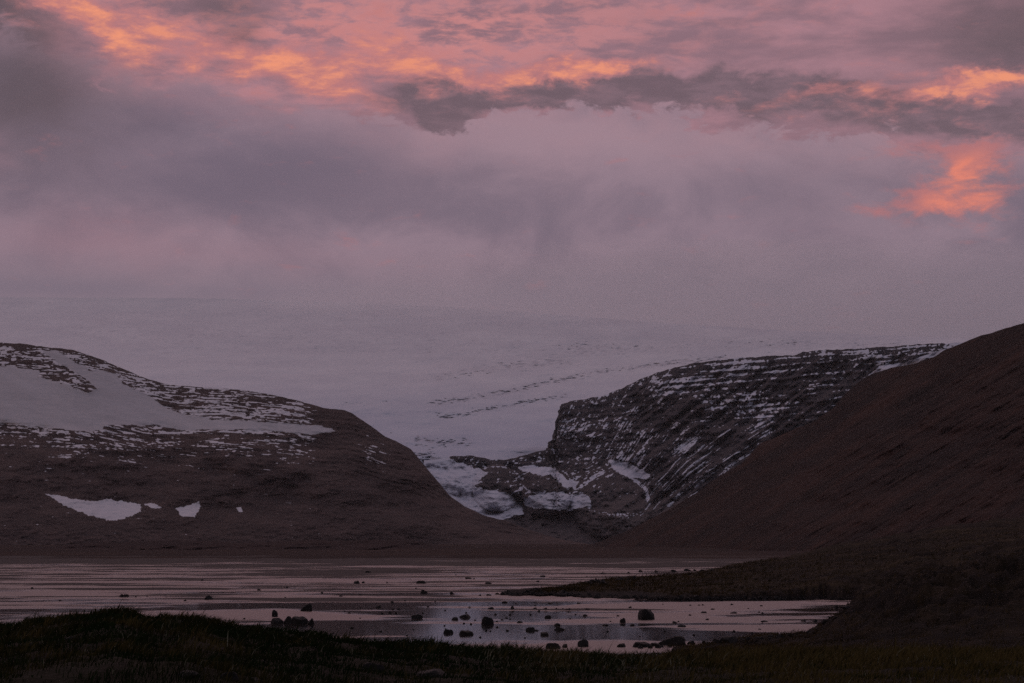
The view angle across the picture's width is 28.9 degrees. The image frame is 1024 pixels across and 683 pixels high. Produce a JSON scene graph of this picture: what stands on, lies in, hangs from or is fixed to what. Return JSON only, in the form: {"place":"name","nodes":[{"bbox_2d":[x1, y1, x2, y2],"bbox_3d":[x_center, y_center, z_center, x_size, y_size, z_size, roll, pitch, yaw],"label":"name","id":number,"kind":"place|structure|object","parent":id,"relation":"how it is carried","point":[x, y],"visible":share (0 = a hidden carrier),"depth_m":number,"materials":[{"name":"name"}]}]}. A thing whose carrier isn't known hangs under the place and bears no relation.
{"place":"outdoors","nodes":[
{"label":"outdoors","id":0,"kind":"place"},
{"bbox_2d":[0,342,584,544],"bbox_3d":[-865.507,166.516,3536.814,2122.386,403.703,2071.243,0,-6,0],"label":"snowy mountain","id":1,"kind":"structure","parent":0,"point":[94,449],"depth_m":3135.61,"materials":[{"name":"brown stone"}]},
{"bbox_2d":[12,539,580,549],"bbox_3d":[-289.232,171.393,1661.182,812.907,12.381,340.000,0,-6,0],"label":"moraine ridge","id":2,"kind":"structure","parent":0,"point":[288,545],"depth_m":1595.14,"materials":[{"name":"soil"}]},
{"bbox_2d":[0,544,806,558],"bbox_3d":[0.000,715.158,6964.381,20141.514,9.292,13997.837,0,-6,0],"label":"ground","id":3,"kind":"structure","parent":0,"point":[463,551],"depth_m":1116.19,"materials":[{"name":"soil"}]},
{"bbox_2d":[0,556,850,637],"bbox_3d":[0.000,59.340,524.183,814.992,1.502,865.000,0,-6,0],"label":"mud flat","id":4,"kind":"structure","parent":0,"point":[323,568],"depth_m":415.89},
{"bbox_2d":[300,603,311,610],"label":"boulder","id":5,"kind":"object","parent":4,"relation":"on","point":[307,607],"visible":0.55,"depth_m":181.41,"materials":[{"name":"grey stone"}]},
{"bbox_2d":[460,614,469,617],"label":"boulder","id":6,"kind":"object","parent":4,"relation":"on","point":[465,616],"visible":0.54,"depth_m":165.12,"materials":[{"name":"grey stone"}]},
{"bbox_2d":[546,643,560,648],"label":"boulder","id":7,"kind":"object","parent":4,"relation":"on","point":[552,645],"visible":0.47,"depth_m":115.87,"materials":[{"name":"grey stone"}]},
{"bbox_2d":[0,562,851,655],"bbox_3d":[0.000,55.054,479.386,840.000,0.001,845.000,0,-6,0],"label":"water","id":8,"kind":"structure","parent":0,"point":[334,617],"depth_m":186.08,"materials":[{"name":"grey liquid"}]},
{"bbox_2d":[272,610,277,616],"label":"boulder","id":9,"kind":"object","parent":8,"relation":"in","point":[274,613],"visible":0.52,"depth_m":167.49,"materials":[{"name":"grey stone"}]},
{"bbox_2d":[271,618,283,623],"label":"boulder","id":10,"kind":"object","parent":8,"relation":"in","point":[276,621],"visible":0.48,"depth_m":152.77,"materials":[{"name":"grey stone"}]},
{"bbox_2d":[284,616,291,623],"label":"boulder","id":11,"kind":"object","parent":8,"relation":"in","point":[288,620],"visible":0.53,"depth_m":152.70,"materials":[{"name":"grey stone"}]},
{"bbox_2d":[292,616,307,623],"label":"boulder","id":12,"kind":"object","parent":8,"relation":"in","point":[300,619],"visible":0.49,"depth_m":152.59,"materials":[{"name":"grey stone"}]},
{"bbox_2d":[411,614,422,618],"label":"boulder","id":13,"kind":"object","parent":8,"relation":"in","point":[418,616],"visible":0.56,"depth_m":163.00,"materials":[{"name":"grey stone"}]},
{"bbox_2d":[459,630,472,634],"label":"boulder","id":14,"kind":"object","parent":8,"relation":"in","point":[464,632],"visible":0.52,"depth_m":133.87,"materials":[{"name":"grey stone"}]},
{"bbox_2d":[481,616,493,623],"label":"boulder","id":15,"kind":"object","parent":8,"relation":"in","point":[486,620],"visible":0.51,"depth_m":151.74,"materials":[{"name":"grey stone"}]},
{"bbox_2d":[525,627,534,630],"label":"boulder","id":16,"kind":"object","parent":8,"relation":"in","point":[530,629],"visible":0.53,"depth_m":140.17,"materials":[{"name":"grey stone"}]},
{"bbox_2d":[577,639,588,646],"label":"boulder","id":17,"kind":"object","parent":8,"relation":"in","point":[583,643],"visible":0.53,"depth_m":118.10,"materials":[{"name":"grey stone"}]},
{"bbox_2d":[638,609,654,619],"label":"boulder","id":18,"kind":"object","parent":8,"relation":"in","point":[644,614],"visible":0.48,"depth_m":160.60,"materials":[{"name":"grey stone"}]},
{"bbox_2d":[0,297,969,463],"bbox_3d":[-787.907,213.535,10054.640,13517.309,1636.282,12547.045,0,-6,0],"label":"glacier","id":19,"kind":"object","parent":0,"point":[422,383],"visible":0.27,"depth_m":9466.48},
{"bbox_2d":[0,551,1023,682],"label":"grassy bank","id":20,"kind":"structure","parent":0,"point":[1007,598],"depth_m":102.35,"materials":[{"name":"plant"}]},
{"bbox_2d":[178,670,200,677],"bbox_3d":[-4.249,4.418,26.230,0.306,0.178,0.282,1,-6,-11],"label":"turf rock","id":21,"kind":"object","parent":20,"relation":"on","point":[195,673],"visible":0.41,"depth_m":26.19,"materials":[{"name":"grey stone"}]},
{"bbox_2d":[219,672,238,681],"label":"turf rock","id":22,"kind":"object","parent":20,"relation":"on","point":[236,678],"visible":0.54,"depth_m":26.87,"materials":[{"name":"grey stone"}]},
{"bbox_2d":[362,662,384,671],"bbox_3d":[-2.703,6.393,38.568,0.492,0.350,0.316,2,-6,-22],"label":"turf rock","id":23,"kind":"object","parent":20,"relation":"on","point":[368,664],"visible":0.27,"depth_m":38.48,"materials":[{"name":"grey stone"}]},
{"bbox_2d":[417,669,446,678],"bbox_3d":[-1.508,6.379,37.691,0.601,0.337,0.885,-4,-7,35],"label":"turf rock","id":24,"kind":"object","parent":20,"relation":"on","point":[433,671],"visible":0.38,"depth_m":37.50,"materials":[{"name":"grey stone"}]},
{"bbox_2d":[0,600,1023,682],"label":"grass","id":25,"kind":"structure","parent":20,"relation":"on","point":[755,660],"depth_m":42.47,"materials":[{"name":"plant"}]},
{"bbox_2d":[633,642,649,646],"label":"boulder","id":26,"kind":"object","parent":20,"relation":"on","point":[643,644],"visible":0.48,"depth_m":117.47,"materials":[{"name":"grey stone"}]},
{"bbox_2d":[658,636,685,644],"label":"boulder","id":27,"kind":"object","parent":20,"relation":"on","point":[677,640],"visible":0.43,"depth_m":119.77,"materials":[{"name":"grey stone"}]},
{"bbox_2d":[720,636,737,642],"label":"boulder","id":28,"kind":"object","parent":20,"relation":"on","point":[733,639],"visible":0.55,"depth_m":116.23,"materials":[{"name":"grey stone"}]},
{"bbox_2d":[0,0,1023,338],"label":"sky","id":29,"kind":"structure","parent":0,"point":[832,166],"materials":[{"name":"purple"}]},
{"bbox_2d":[424,342,960,543],"bbox_3d":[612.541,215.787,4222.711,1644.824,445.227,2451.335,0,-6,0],"label":"banded cliff","id":30,"kind":"structure","parent":0,"point":[619,461],"depth_m":4109.41,"materials":[{"name":"black stone"}]},
{"bbox_2d":[498,517,1023,600],"bbox_3d":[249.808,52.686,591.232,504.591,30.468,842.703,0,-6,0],"label":"headland","id":31,"kind":"structure","parent":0,"point":[896,541],"depth_m":263.39,"materials":[{"name":"brown soil"}]},
{"bbox_2d":[530,525,1023,654],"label":"tussock grass","id":32,"kind":"structure","parent":31,"relation":"on","point":[622,584],"depth_m":231.66,"materials":[{"name":"plant"}]},
{"bbox_2d":[589,323,1023,550],"bbox_3d":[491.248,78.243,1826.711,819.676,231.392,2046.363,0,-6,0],"label":"brown hillside","id":33,"kind":"structure","parent":0,"point":[936,441],"depth_m":1636.51,"materials":[{"name":"brown soil"}]}
]}

